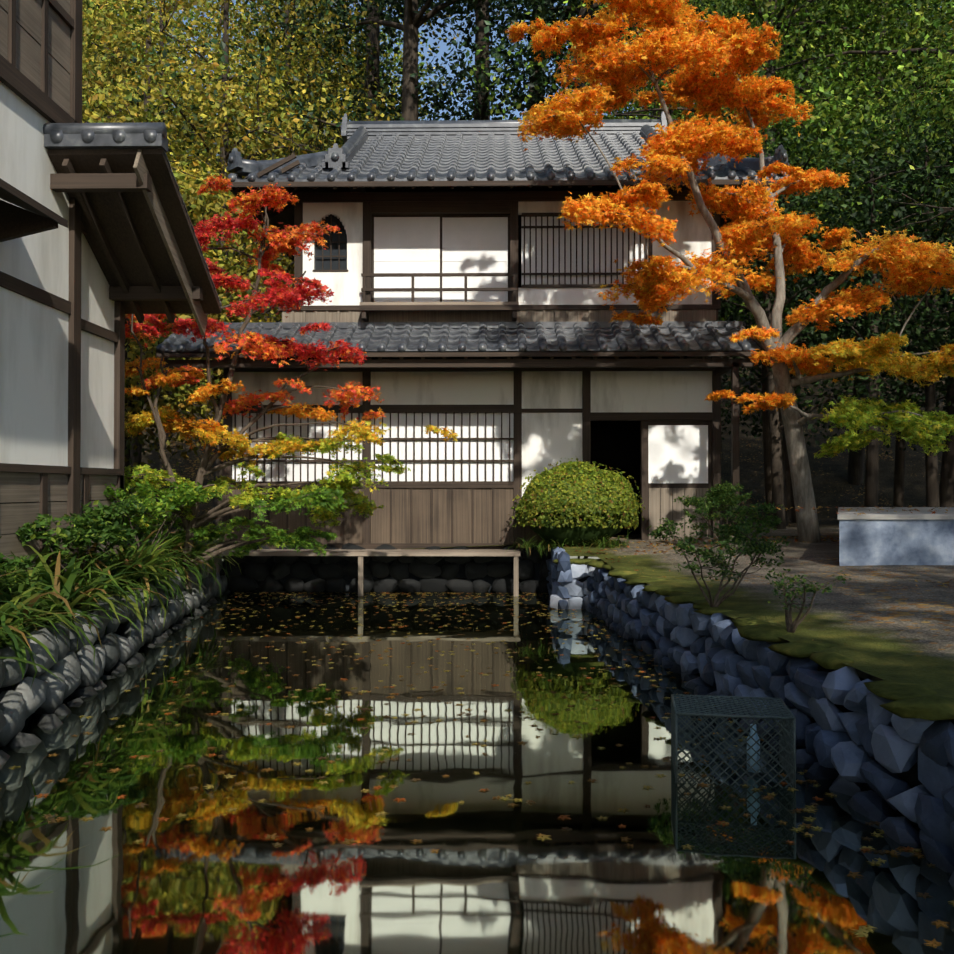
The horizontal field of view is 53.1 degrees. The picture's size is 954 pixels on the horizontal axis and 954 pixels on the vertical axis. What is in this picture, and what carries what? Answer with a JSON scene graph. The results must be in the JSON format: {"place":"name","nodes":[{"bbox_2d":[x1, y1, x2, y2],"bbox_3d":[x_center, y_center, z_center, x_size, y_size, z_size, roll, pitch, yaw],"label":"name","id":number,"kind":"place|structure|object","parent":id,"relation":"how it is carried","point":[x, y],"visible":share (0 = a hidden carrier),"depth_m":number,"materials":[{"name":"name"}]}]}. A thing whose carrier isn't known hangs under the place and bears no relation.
{"place":"outdoors","nodes":[
{"label":"outdoors","id":0,"kind":"place"},
{"bbox_2d":[0,591,953,953],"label":"pond water","id":1,"kind":"structure","parent":0,"point":[212,873],"depth_m":4.55,"materials":[{"name":"black liquid"}]},
{"bbox_2d":[0,505,953,946],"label":"fallen leaves","id":2,"kind":"object","parent":1,"relation":"on","point":[772,795],"depth_m":5.97,"materials":[{"name":"orange plant"}]},
{"bbox_2d":[671,694,795,788],"bbox_3d":[1.383,1.463,5.211,0.614,0.432,0.474,0,-1,9],"label":"cage","id":3,"kind":"object","parent":1,"relation":"in","point":[786,724],"visible":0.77,"depth_m":5.05,"materials":[{"name":"metal"}]},
{"bbox_2d":[18,161,953,697],"bbox_3d":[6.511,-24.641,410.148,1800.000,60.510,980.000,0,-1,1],"label":"ground sheet","id":4,"kind":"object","parent":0,"point":[880,621],"visible":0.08,"depth_m":10.02,"materials":[{"name":"green plant"}]},
{"bbox_2d":[0,536,34,574],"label":"bank shrub stems","id":5,"kind":"object","parent":4,"relation":"on","point":[21,563],"visible":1,"depth_m":6.62,"materials":[{"name":"green plant"}]},
{"bbox_2d":[16,495,147,584],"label":"bank shrub stems","id":6,"kind":"object","parent":4,"relation":"on","point":[102,524],"visible":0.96,"depth_m":8.54,"materials":[{"name":"green plant"}]},
{"bbox_2d":[0,0,221,575],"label":"building","id":7,"kind":"structure","parent":4,"relation":"on","point":[98,240],"depth_m":9.02,"materials":[{"name":"paint"}]},
{"bbox_2d":[0,558,229,764],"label":"stone wall","id":8,"kind":"structure","parent":4,"relation":"on","point":[73,668],"depth_m":7.22,"materials":[{"name":"grey stone"}]},
{"bbox_2d":[0,529,240,691],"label":"bank plants","id":9,"kind":"object","parent":4,"relation":"on","point":[67,594],"visible":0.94,"depth_m":7.75,"materials":[{"name":"green plant"}]},
{"bbox_2d":[103,481,221,552],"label":"shrub stems","id":10,"kind":"object","parent":4,"relation":"on","point":[182,496],"visible":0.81,"depth_m":10.88,"materials":[{"name":"green plant"}]},
{"bbox_2d":[82,0,433,527],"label":"tree","id":11,"kind":"object","parent":4,"relation":"on","point":[201,211],"visible":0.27,"depth_m":19.77,"materials":[{"name":"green plant"}]},
{"bbox_2d":[124,174,457,589],"bbox_3d":[-2.687,-1.077,11.533,4.962,4.882,2.471,0,-1,1],"label":"maple tree","id":12,"kind":"object","parent":4,"relation":"on","point":[189,520],"visible":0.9,"depth_m":11.48,"materials":[{"name":"red plant"}]},
{"bbox_2d":[220,543,550,592],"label":"stone wall","id":13,"kind":"structure","parent":4,"relation":"on","point":[415,574],"depth_m":14.17,"materials":[{"name":"grey stone"}]},
{"bbox_2d":[97,0,845,175],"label":"tree","id":14,"kind":"object","parent":4,"relation":"on","point":[412,18],"visible":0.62,"depth_m":23.58,"materials":[{"name":"green plant"}]},
{"bbox_2d":[156,112,789,595],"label":"house","id":15,"kind":"structure","parent":4,"relation":"on","point":[458,270],"depth_m":14.32,"materials":[{"name":"paint"}]},
{"bbox_2d":[82,0,953,402],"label":"hill trees","id":16,"kind":"object","parent":4,"relation":"on","point":[382,58],"visible":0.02,"depth_m":36.64,"materials":[{"name":"green plant"}]},
{"bbox_2d":[546,547,572,609],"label":"stone wall","id":17,"kind":"structure","parent":4,"relation":"on","point":[560,572],"depth_m":12.21,"materials":[{"name":"grey stone"}]},
{"bbox_2d":[549,564,595,608],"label":"stone wall","id":18,"kind":"structure","parent":17,"relation":"attached to","point":[578,592],"depth_m":12.22,"materials":[{"name":"grey stone"}]},
{"bbox_2d":[505,529,643,557],"bbox_3d":[1.357,0.951,13.427,2.012,0.442,0.939,0,-1,21],"label":"grass bush","id":19,"kind":"object","parent":4,"relation":"on","point":[603,546],"visible":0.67,"depth_m":13.33,"materials":[{"name":"green plant"}]},
{"bbox_2d":[508,456,644,558],"bbox_3d":[1.415,0.498,13.599,1.938,1.569,1.518,0,-1,1],"label":"azalea bush","id":20,"kind":"object","parent":4,"relation":"on","point":[570,502],"visible":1,"depth_m":13.19,"materials":[{"name":"green plant"}]},
{"bbox_2d":[450,0,953,525],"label":"background trees","id":21,"kind":"object","parent":4,"relation":"on","point":[886,48],"visible":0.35,"depth_m":18.42,"materials":[{"name":"green plant"}]},
{"bbox_2d":[673,480,751,540],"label":"shrub stems","id":22,"kind":"object","parent":4,"relation":"on","point":[724,494],"visible":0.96,"depth_m":12.53,"materials":[{"name":"green plant"}]},
{"bbox_2d":[646,495,789,606],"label":"bank shrub stems","id":23,"kind":"object","parent":4,"relation":"on","point":[741,531],"visible":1,"depth_m":7.43,"materials":[{"name":"green plant"}]},
{"bbox_2d":[505,0,953,542],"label":"maple tree","id":24,"kind":"object","parent":4,"relation":"on","point":[717,41],"visible":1,"depth_m":11.79,"materials":[{"name":"orange plant"}]},
{"bbox_2d":[553,558,953,720],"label":"moss cushions","id":25,"kind":"object","parent":4,"relation":"on","point":[908,701],"visible":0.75,"depth_m":5.53,"materials":[{"name":"green plant"}]},
{"bbox_2d":[586,568,953,886],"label":"stone wall","id":26,"kind":"structure","parent":4,"relation":"on","point":[853,733],"depth_m":5.07,"materials":[{"name":"grey stone"}]},
{"bbox_2d":[761,568,850,632],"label":"bank shrub stems","id":27,"kind":"object","parent":4,"relation":"on","point":[793,626],"visible":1,"depth_m":6.13,"materials":[{"name":"green plant"}]},
{"bbox_2d":[669,86,953,528],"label":"background trees","id":28,"kind":"object","parent":4,"relation":"on","point":[872,325],"visible":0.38,"depth_m":16.08,"materials":[{"name":"green plant"}]},
{"bbox_2d":[838,507,953,565],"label":"wall","id":29,"kind":"structure","parent":4,"relation":"on","point":[923,536],"depth_m":10.52,"materials":[{"name":"paint"}]},
{"bbox_2d":[118,0,950,560],"label":"sky","id":30,"kind":"structure","parent":0,"point":[443,46],"materials":[{"name":"blue"}]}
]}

